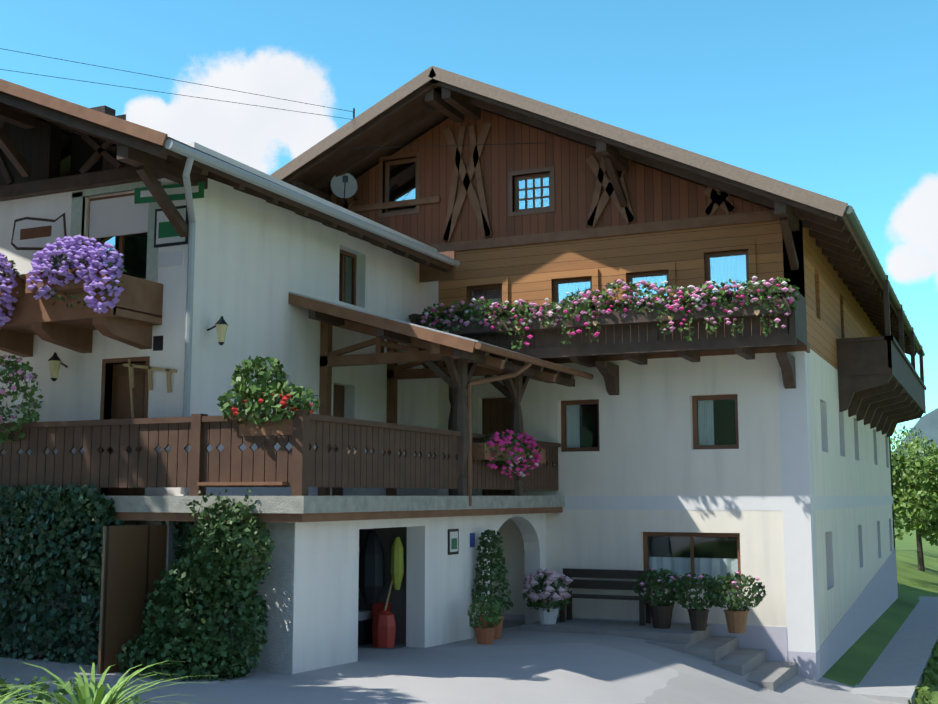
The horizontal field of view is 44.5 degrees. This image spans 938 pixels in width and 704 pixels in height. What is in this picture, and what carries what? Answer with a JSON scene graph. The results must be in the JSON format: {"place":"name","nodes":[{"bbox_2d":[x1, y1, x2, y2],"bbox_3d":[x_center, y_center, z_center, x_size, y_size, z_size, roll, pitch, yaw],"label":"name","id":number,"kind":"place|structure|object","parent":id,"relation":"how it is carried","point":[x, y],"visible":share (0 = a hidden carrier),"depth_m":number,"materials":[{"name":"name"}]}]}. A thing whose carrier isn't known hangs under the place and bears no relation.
{"place":"outdoors","nodes":[
{"label":"outdoors","id":0,"kind":"place"},
{"bbox_2d":[70,179,160,281],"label":"wall trim","id":1,"kind":"structure","parent":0,"point":[76,229],"depth_m":16.07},
{"bbox_2d":[0,120,438,524],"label":"wing house","id":2,"kind":"structure","parent":0,"point":[257,260],"depth_m":16.68,"materials":[{"name":"white paint"}]},
{"bbox_2d":[0,105,131,185],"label":"gable wall","id":3,"kind":"structure","parent":2,"relation":"attached to","point":[38,147],"depth_m":16.71,"materials":[{"name":"brown wood"}]},
{"bbox_2d":[13,195,148,246],"bbox_3d":[-5.573,-1.843,16.429,2.450,0.650,0.145,-3,-8,24],"label":"house sign","id":4,"kind":"object","parent":2,"relation":"attached to","point":[118,216],"visible":0.68,"depth_m":16.30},
{"bbox_2d":[0,274,162,356],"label":"wooden balcony","id":5,"kind":"object","parent":2,"relation":"attached to","point":[133,317],"visible":0.79,"depth_m":15.27,"materials":[{"name":"brown wood"}]},
{"bbox_2d":[0,266,122,299],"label":"flower box","id":6,"kind":"object","parent":5,"relation":"attached to","point":[71,287],"visible":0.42,"depth_m":14.81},
{"bbox_2d":[0,234,126,328],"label":"purple flowers","id":7,"kind":"object","parent":5,"relation":"attached to","point":[92,252],"visible":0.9,"depth_m":14.56,"materials":[{"name":"purple plant"}]},
{"bbox_2d":[70,114,147,277],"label":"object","id":8,"kind":"object","parent":2,"relation":"in","point":[82,151],"visible":0.1,"depth_m":16.84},
{"bbox_2d":[48,316,228,380],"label":"black iron lamps","id":9,"kind":"object","parent":2,"relation":"attached to","point":[221,320],"visible":0.94,"depth_m":15.86,"materials":[{"name":"black metal"}]},
{"bbox_2d":[49,324,227,377],"bbox_3d":[-4.568,-0.002,15.760,2.590,0.690,0.164,-1,-7,9],"label":"lamp glass","id":10,"kind":"object","parent":9,"relation":"attached to","point":[54,366],"visible":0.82,"depth_m":15.86,"materials":[{"name":"beige glass"}]},
{"bbox_2d":[123,359,176,417],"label":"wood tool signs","id":11,"kind":"object","parent":2,"relation":"attached to","point":[130,366],"visible":0.94,"depth_m":15.48,"materials":[{"name":"brown wood"}]},
{"bbox_2d":[134,182,204,237],"bbox_3d":[-4.096,-1.925,15.655,1.080,0.720,0.066,-2,-8,18],"label":"green sign","id":12,"kind":"object","parent":2,"relation":"attached to","point":[166,229],"visible":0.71,"depth_m":15.64,"materials":[{"name":"green paint"}]},
{"bbox_2d":[140,186,198,266],"bbox_3d":[-4.092,-1.706,15.594,0.900,1.070,0.131,-3,-8,24],"label":"white sign","id":13,"kind":"object","parent":2,"relation":"attached to","point":[171,258],"visible":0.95,"depth_m":15.61,"materials":[{"name":"white"}]},
{"bbox_2d":[153,205,188,350],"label":"black iron signs","id":14,"kind":"object","parent":2,"relation":"attached to","point":[157,343],"visible":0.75,"depth_m":15.54,"materials":[{"name":"metal"}]},
{"bbox_2d":[20,193,356,495],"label":"window frames","id":15,"kind":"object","parent":2,"relation":"attached to","point":[140,395],"visible":0.27,"depth_m":15.84,"materials":[{"name":"brown wood"}]},
{"bbox_2d":[108,362,343,495],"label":"door frame","id":16,"kind":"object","parent":2,"relation":"attached to","point":[338,392],"depth_m":15.92,"materials":[{"name":"brown wood"}]},
{"bbox_2d":[0,91,452,272],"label":"roof timbers","id":17,"kind":"object","parent":2,"relation":"on","point":[148,159],"visible":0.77,"depth_m":15.35,"materials":[{"name":"brown wood"}]},
{"bbox_2d":[0,79,455,281],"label":"wing roof","id":18,"kind":"object","parent":2,"relation":"on","point":[428,274],"visible":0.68,"depth_m":14.54,"materials":[{"name":"brown wood"}]},
{"bbox_2d":[166,136,308,197],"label":"wing roof","id":19,"kind":"structure","parent":2,"relation":"on","point":[167,138],"depth_m":14.61,"materials":[{"name":"grey metal"}]},
{"bbox_2d":[164,139,459,493],"bbox_3d":[-2.262,-0.004,17.391,0.880,4.302,8.181,-3,-8,24],"label":"gutter","id":20,"kind":"object","parent":2,"relation":"attached to","point":[191,154],"visible":1,"depth_m":15.22,"materials":[{"name":"grey metal"}]},
{"bbox_2d":[330,173,356,197],"bbox_3d":[-2.500,-3.335,22.907,0.539,0.575,0.151,1,-7,-7],"label":"satellite dish","id":21,"kind":"object","parent":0,"point":[337,186],"visible":0.88,"depth_m":22.93,"materials":[{"name":"grey metal"}]},
{"bbox_2d":[358,530,395,647],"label":"stored items","id":22,"kind":"object","parent":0,"point":[371,573],"depth_m":16.59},
{"bbox_2d":[384,578,392,610],"bbox_3d":[-1.197,3.659,16.540,0.025,1.147,0.359,-9,-11,51],"label":"broom handle","id":23,"kind":"object","parent":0,"point":[388,595],"visible":0.29,"depth_m":16.58,"materials":[{"name":"brown wood"}]},
{"bbox_2d":[0,514,937,703],"bbox_3d":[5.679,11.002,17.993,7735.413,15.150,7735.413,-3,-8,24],"label":"ground","id":24,"kind":"structure","parent":0,"point":[515,665],"depth_m":14.54,"materials":[{"name":"concrete"}]},
{"bbox_2d":[0,520,181,661],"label":"stone wall","id":25,"kind":"structure","parent":24,"relation":"on","point":[170,555],"depth_m":14.37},
{"bbox_2d":[0,484,241,664],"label":"ivy leaf","id":26,"kind":"object","parent":25,"relation":"attached to","point":[54,515],"visible":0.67,"depth_m":14.27,"materials":[{"name":"green plant"}]},
{"bbox_2d":[97,525,166,673],"bbox_3d":[-3.962,2.940,13.506,0.050,1.770,0.851,-6,-9,39],"label":"door","id":27,"kind":"structure","parent":25,"relation":"in","point":[133,561],"depth_m":13.42,"materials":[{"name":"brown wood"}]},
{"bbox_2d":[115,489,275,680],"bbox_3d":[-3.188,2.776,13.232,1.902,2.367,1.199,-3,-8,24],"label":"ivy bush","id":28,"kind":"object","parent":24,"relation":"on","point":[179,639],"visible":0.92,"depth_m":13.00,"materials":[{"name":"green plant"}]},
{"bbox_2d":[147,521,294,673],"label":"wall","id":29,"kind":"structure","parent":24,"relation":"on","point":[276,590],"depth_m":13.46,"materials":[{"name":"white paint"}]},
{"bbox_2d":[292,513,545,673],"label":"garage block","id":30,"kind":"structure","parent":24,"relation":"on","point":[440,582],"depth_m":16.40,"materials":[{"name":"white paint"}]},
{"bbox_2d":[113,507,562,521],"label":"terrace edge trim","id":31,"kind":"structure","parent":30,"relation":"on","point":[266,517],"depth_m":14.08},
{"bbox_2d":[5,496,564,513],"bbox_3d":[-4.010,2.448,18.697,8.680,0.200,8.720,-3,-8,24],"label":"terrace slab","id":32,"kind":"object","parent":31,"relation":"on","point":[286,504],"visible":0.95,"depth_m":14.00,"materials":[{"name":"grey concrete"}]},
{"bbox_2d":[0,410,560,495],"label":"balcony railing","id":33,"kind":"object","parent":32,"relation":"on","point":[301,466],"visible":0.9,"depth_m":14.32,"materials":[{"name":"brown wood"}]},
{"bbox_2d":[0,354,35,423],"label":"flowers","id":34,"kind":"object","parent":33,"relation":"on","point":[14,387],"visible":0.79,"depth_m":14.89,"materials":[{"name":"plant"}]},
{"bbox_2d":[197,482,287,485],"bbox_3d":[-2.658,1.541,13.401,1.200,0.040,0.120,-3,-8,24],"label":"railing ledge","id":35,"kind":"object","parent":33,"relation":"attached to","point":[234,483],"visible":1,"depth_m":13.36,"materials":[{"name":"brown wood"}]},
{"bbox_2d":[239,419,545,463],"bbox_3d":[-0.639,1.330,16.615,0.819,0.400,7.375,-4,-8,28],"label":"flower box","id":36,"kind":"object","parent":33,"relation":"on","point":[272,428],"visible":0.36,"depth_m":13.57,"materials":[{"name":"brown wood"}]},
{"bbox_2d":[0,355,320,443],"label":"terrace plant leaves","id":37,"kind":"object","parent":36,"relation":"in","point":[264,384],"visible":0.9,"depth_m":13.58,"materials":[{"name":"green plant"}]},
{"bbox_2d":[0,365,538,476],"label":"terrace plants","id":38,"kind":"object","parent":37,"relation":"on","point":[234,409],"depth_m":13.53,"materials":[{"name":"plant"}]},
{"bbox_2d":[478,429,541,477],"bbox_3d":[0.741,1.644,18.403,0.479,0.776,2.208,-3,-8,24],"label":"flowers","id":39,"kind":"object","parent":33,"relation":"attached to","point":[507,439],"visible":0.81,"depth_m":18.21,"materials":[{"name":"plant"}]},
{"bbox_2d":[288,293,593,505],"bbox_3d":[-0.285,0.899,18.960,3.290,3.240,5.001,-3,-8,24],"label":"porch wood","id":40,"kind":"object","parent":32,"relation":"on","point":[437,346],"visible":0.83,"depth_m":17.85,"materials":[{"name":"brown wood"}]},
{"bbox_2d":[289,292,544,360],"bbox_3d":[-0.287,-0.252,19.117,3.186,0.965,4.980,-3,-8,24],"label":"porch zinc","id":41,"kind":"object","parent":40,"relation":"attached to","point":[397,320],"visible":0.29,"depth_m":16.83,"materials":[{"name":"grey metal"}]},
{"bbox_2d":[309,309,574,495],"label":"wooden canopy posts","id":42,"kind":"object","parent":40,"relation":"attached to","point":[460,376],"visible":0.48,"depth_m":17.47,"materials":[{"name":"brown wood"}]},
{"bbox_2d":[358,527,406,649],"bbox_3d":[-1.965,3.572,16.008,1.500,2.500,2.420,-3,-8,24],"label":"doorway interior","id":43,"kind":"object","parent":30,"relation":"attached to","point":[397,598],"depth_m":16.87,"materials":[{"name":"black"}]},
{"bbox_2d":[391,537,403,589],"bbox_3d":[-1.042,3.073,16.653,0.200,0.750,0.200,-3,-8,24],"label":"umbrella","id":44,"kind":"object","parent":30,"relation":"in","point":[397,562],"visible":1,"depth_m":16.59,"materials":[{"name":"fabric"}]},
{"bbox_2d":[358,531,457,620],"bbox_3d":[-0.984,3.485,17.002,1.741,1.600,0.419,1,-7,-11],"label":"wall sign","id":45,"kind":"object","parent":30,"relation":"attached to","point":[364,615],"visible":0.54,"depth_m":16.87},
{"bbox_2d":[451,538,456,548],"bbox_3d":[-0.223,2.901,17.323,0.005,0.160,0.190,-3,-8,24],"label":"picture","id":46,"kind":"object","parent":30,"relation":"attached to","point":[453,543],"visible":1,"depth_m":17.32},
{"bbox_2d":[470,533,474,546],"bbox_3d":[0.053,2.952,17.976,0.012,0.220,0.170,-3,-8,24],"label":"wall sign","id":47,"kind":"object","parent":30,"relation":"attached to","point":[472,539],"visible":1,"depth_m":17.97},
{"bbox_2d":[474,614,503,644],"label":"flower pots","id":48,"kind":"object","parent":24,"relation":"on","point":[484,636],"visible":0.67,"depth_m":16.96,"materials":[{"name":"orange ceramic"}]},
{"bbox_2d":[467,594,501,631],"bbox_3d":[0.243,3.913,17.065,0.561,0.613,0.542,-3,-8,24],"label":"potted plant","id":49,"kind":"object","parent":48,"relation":"on","point":[486,607],"visible":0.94,"depth_m":17.04,"materials":[{"name":"green plant"}]},
{"bbox_2d":[490,541,491,616],"bbox_3d":[0.345,3.564,17.948,0.036,1.200,0.038,-3,-8,24],"label":"plant stake","id":50,"kind":"object","parent":48,"relation":"on","point":[490,581],"visible":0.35,"depth_m":17.93,"materials":[{"name":"brown wood"}]},
{"bbox_2d":[502,620,524,627],"bbox_3d":[-0.071,5.061,20.001,1.500,0.540,2.500,-3,-8,24],"label":"doorstep","id":51,"kind":"object","parent":24,"relation":"on","point":[508,623],"depth_m":20.43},
{"bbox_2d":[521,618,797,690],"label":"stone steps","id":52,"kind":"structure","parent":24,"relation":"on","point":[727,653],"depth_m":18.45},
{"bbox_2d":[535,606,559,624],"bbox_3d":[1.352,4.528,19.690,0.424,0.280,0.424,-3,-8,24],"label":"flower pot","id":53,"kind":"object","parent":52,"relation":"on","point":[546,617],"visible":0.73,"depth_m":19.55,"materials":[{"name":"white ceramic"}]},
{"bbox_2d":[559,568,653,625],"bbox_3d":[2.357,4.248,19.905,1.680,0.890,0.480,-3,-8,24],"label":"bench","id":54,"kind":"object","parent":52,"relation":"on","point":[644,607],"visible":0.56,"depth_m":20.04,"materials":[{"name":"brown wood"}]},
{"bbox_2d":[649,604,708,630],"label":"flower pots","id":55,"kind":"object","parent":52,"relation":"on","point":[661,616],"visible":0.83,"depth_m":18.90,"materials":[{"name":"black plastic"}]},
{"bbox_2d":[470,529,765,614],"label":"potted plants","id":56,"kind":"object","parent":55,"relation":"on","point":[716,594],"visible":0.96,"depth_m":18.52,"materials":[{"name":"green plant"}]},
{"bbox_2d":[521,568,572,603],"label":"potted flowers","id":57,"kind":"object","parent":56,"relation":"on","point":[530,580],"visible":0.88,"depth_m":19.45,"materials":[{"name":"plant"}]},
{"bbox_2d":[640,567,762,596],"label":"flowers","id":58,"kind":"object","parent":56,"relation":"on","point":[700,576],"visible":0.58,"depth_m":18.80,"materials":[{"name":"plant"}]},
{"bbox_2d":[724,609,748,633],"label":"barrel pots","id":59,"kind":"object","parent":52,"relation":"on","point":[736,621],"visible":0.83,"depth_m":18.27,"materials":[{"name":"brown wood"}]},
{"bbox_2d":[438,349,894,645],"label":"house wall","id":60,"kind":"structure","parent":24,"relation":"on","point":[646,431],"depth_m":20.40,"materials":[{"name":"white paint"}]},
{"bbox_2d":[342,175,357,203],"bbox_3d":[-2.430,-3.165,22.946,0.203,0.487,0.980,-1,-7,7],"label":"satellite dish mount","id":61,"kind":"object","parent":60,"relation":"attached to","point":[345,179],"visible":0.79,"depth_m":22.56,"materials":[{"name":"grey metal"}]},
{"bbox_2d":[324,122,809,363],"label":"trim","id":62,"kind":"structure","parent":60,"relation":"attached to","point":[721,199],"depth_m":21.37,"materials":[{"name":"brown wood"}]},
{"bbox_2d":[378,151,816,589],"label":"window frames","id":63,"kind":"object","parent":60,"relation":"in","point":[513,197],"visible":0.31,"depth_m":21.41,"materials":[{"name":"brown wood"}]},
{"bbox_2d":[566,277,816,447],"bbox_3d":[7.035,2.201,27.438,4.310,5.690,15.800,-3,-8,24],"label":"dark house glass","id":64,"kind":"object","parent":63,"relation":"in","point":[716,412],"visible":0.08,"depth_m":20.16,"materials":[{"name":"black glass"}]},
{"bbox_2d":[648,536,737,582],"bbox_3d":[3.895,3.629,19.956,1.580,0.810,0.010,-3,-8,24],"label":"clear house glass","id":65,"kind":"object","parent":63,"relation":"in","point":[694,556],"visible":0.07,"depth_m":19.95,"materials":[{"name":"glass"}]},
{"bbox_2d":[282,79,916,355],"bbox_3d":[3.453,-2.109,29.889,14.249,3.997,19.750,-3,-8,24],"label":"dark roof wood","id":66,"kind":"object","parent":60,"relation":"on","point":[417,113],"visible":0.21,"depth_m":21.65,"materials":[{"name":"brown wood"}]},
{"bbox_2d":[409,286,806,394],"bbox_3d":[2.316,-0.045,20.269,6.950,1.540,1.790,-3,-8,24],"label":"dark balcony wood","id":67,"kind":"object","parent":60,"relation":"on","point":[635,346],"visible":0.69,"depth_m":19.34,"materials":[{"name":"brown wood"}]},
{"bbox_2d":[445,310,759,332],"bbox_3d":[2.094,-0.481,19.408,5.584,0.100,0.012,-3,-8,24],"label":"balcony heart","id":68,"kind":"object","parent":67,"relation":"attached to","point":[757,312],"visible":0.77,"depth_m":19.37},
{"bbox_2d":[420,276,799,351],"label":"balcony flower leaves","id":69,"kind":"object","parent":67,"relation":"in","point":[586,307],"visible":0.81,"depth_m":19.20,"materials":[{"name":"green plant"}]},
{"bbox_2d":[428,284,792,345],"bbox_3d":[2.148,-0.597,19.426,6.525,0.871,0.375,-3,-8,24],"label":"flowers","id":70,"kind":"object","parent":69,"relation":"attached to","point":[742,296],"visible":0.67,"depth_m":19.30,"materials":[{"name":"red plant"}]},
{"bbox_2d":[339,220,880,369],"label":"wood wall cladding","id":71,"kind":"structure","parent":60,"relation":"on","point":[531,272],"depth_m":21.11,"materials":[{"name":"brown wood"}]},
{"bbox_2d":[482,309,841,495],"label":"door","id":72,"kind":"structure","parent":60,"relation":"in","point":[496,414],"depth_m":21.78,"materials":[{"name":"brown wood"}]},
{"bbox_2d":[563,351,892,652],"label":"wall trim bands","id":73,"kind":"object","parent":60,"relation":"attached to","point":[798,503],"visible":0.65,"depth_m":19.32,"materials":[{"name":"white paint"}]},
{"bbox_2d":[836,275,926,436],"bbox_3d":[10.577,0.515,28.783,1.100,2.750,12.230,-3,-8,24],"label":"side balcony","id":74,"kind":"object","parent":60,"relation":"attached to","point":[881,386],"visible":0.98,"depth_m":24.58,"materials":[{"name":"brown wood"}]},
{"bbox_3d":[3.445,-2.444,29.913,14.391,3.436,19.790,-3,-8,24],"label":"roof top","id":75,"kind":"object","parent":60,"relation":"on","visible":0},
{"bbox_2d":[0,48,535,148],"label":"cable","id":76,"kind":"object","parent":75,"relation":"on","point":[239,103],"visible":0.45,"depth_m":20.74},
{"bbox_2d":[270,66,918,354],"bbox_3d":[3.438,-2.390,29.892,14.426,3.585,19.820,-3,-8,24],"label":"roof edge","id":77,"kind":"object","parent":75,"relation":"attached to","point":[765,183],"visible":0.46,"depth_m":19.92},
{"bbox_2d":[845,205,924,355],"bbox_3d":[9.964,-1.071,26.733,0.240,0.186,19.800,-3,-8,24],"label":"rain gutter","id":78,"kind":"object","parent":75,"relation":"attached to","point":[857,227],"visible":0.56,"depth_m":21.31,"materials":[{"name":"grey metal"}]},
{"bbox_2d":[502,548,897,680],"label":"wall base plinth","id":79,"kind":"structure","parent":24,"relation":"on","point":[874,601],"depth_m":20.86,"materials":[{"name":"grey concrete"}]},
{"bbox_2d":[851,596,937,703],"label":"concrete path","id":80,"kind":"structure","parent":24,"relation":"on","point":[895,672],"depth_m":22.00,"materials":[{"name":"grey concrete"}]},
{"bbox_2d":[906,456,924,571],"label":"tree trunk","id":81,"kind":"object","parent":24,"relation":"on","point":[920,560],"visible":0.15,"depth_m":53.07,"materials":[{"name":"brown wood"}]},
{"bbox_2d":[891,437,937,527],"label":"tree foliage","id":82,"kind":"object","parent":81,"relation":"on","point":[910,448],"visible":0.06,"depth_m":51.95,"materials":[{"name":"green plant"}]},
{"bbox_2d":[908,641,937,703],"bbox_3d":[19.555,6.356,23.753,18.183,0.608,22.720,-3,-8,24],"label":"bush","id":83,"kind":"object","parent":24,"relation":"on","point":[926,687],"visible":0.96,"depth_m":19.53,"materials":[{"name":"green plant"}]},
{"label":"garden bed grass","id":84,"kind":"object","parent":24,"relation":"on","visible":0},
{"bbox_2d":[0,675,149,703],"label":"ground plants","id":85,"kind":"object","parent":84,"relation":"on","point":[60,691],"visible":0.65,"depth_m":7.42,"materials":[{"name":"green plant"}]},
{"bbox_2d":[0,661,216,703],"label":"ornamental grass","id":86,"kind":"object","parent":84,"relation":"on","point":[86,693],"depth_m":6.68,"materials":[{"name":"green plant"}]},
{"bbox_2d":[331,110,800,244],"bbox_3d":[0.029,-3.395,22.497,12.500,2.937,0.230,-3,-8,24],"label":"wood plank","id":87,"kind":"object","parent":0,"point":[655,195],"visible":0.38,"depth_m":21.96,"materials":[{"name":"brown wood"}]},
{"bbox_2d":[397,166,737,558],"bbox_3d":[3.526,1.167,29.638,11.500,8.470,16.000,-3,-8,24],"label":"house interior","id":88,"kind":"object","parent":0,"point":[712,540],"depth_m":20.61,"materials":[{"name":"black"}]},
{"bbox_2d":[388,162,746,309],"bbox_3d":[1.616,-2.345,21.656,7.130,3.310,0.030,-3,-8,24],"label":"window","id":89,"kind":"structure","parent":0,"point":[491,291],"depth_m":21.83,"materials":[{"name":"glass"}]},
{"bbox_2d":[474,255,745,584],"bbox_3d":[2.503,1.273,20.893,5.260,5.720,0.120,-3,-8,24],"label":"house curtain","id":90,"kind":"object","parent":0,"point":[673,563],"depth_m":20.18,"materials":[{"name":"white fabric"}]},
{"bbox_2d":[896,408,937,457],"bbox_3d":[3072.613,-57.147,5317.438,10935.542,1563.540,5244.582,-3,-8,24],"label":"mountain","id":91,"kind":"structure","parent":0,"point":[927,425],"depth_m":4505.11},
{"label":"tree bark","id":92,"kind":"object","parent":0,"visible":0},
{"bbox_2d":[890,424,931,458],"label":"tree","id":93,"kind":"object","parent":92,"relation":"on","point":[897,442],"visible":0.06,"depth_m":74.46,"materials":[{"name":"green plant"}]},
{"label":"tree bark","id":94,"kind":"object","parent":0,"visible":0},
{"bbox_2d":[891,448,937,545],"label":"tree","id":95,"kind":"object","parent":94,"relation":"attached to","point":[922,493],"visible":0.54,"depth_m":41.18,"materials":[{"name":"green plant"}]}
]}

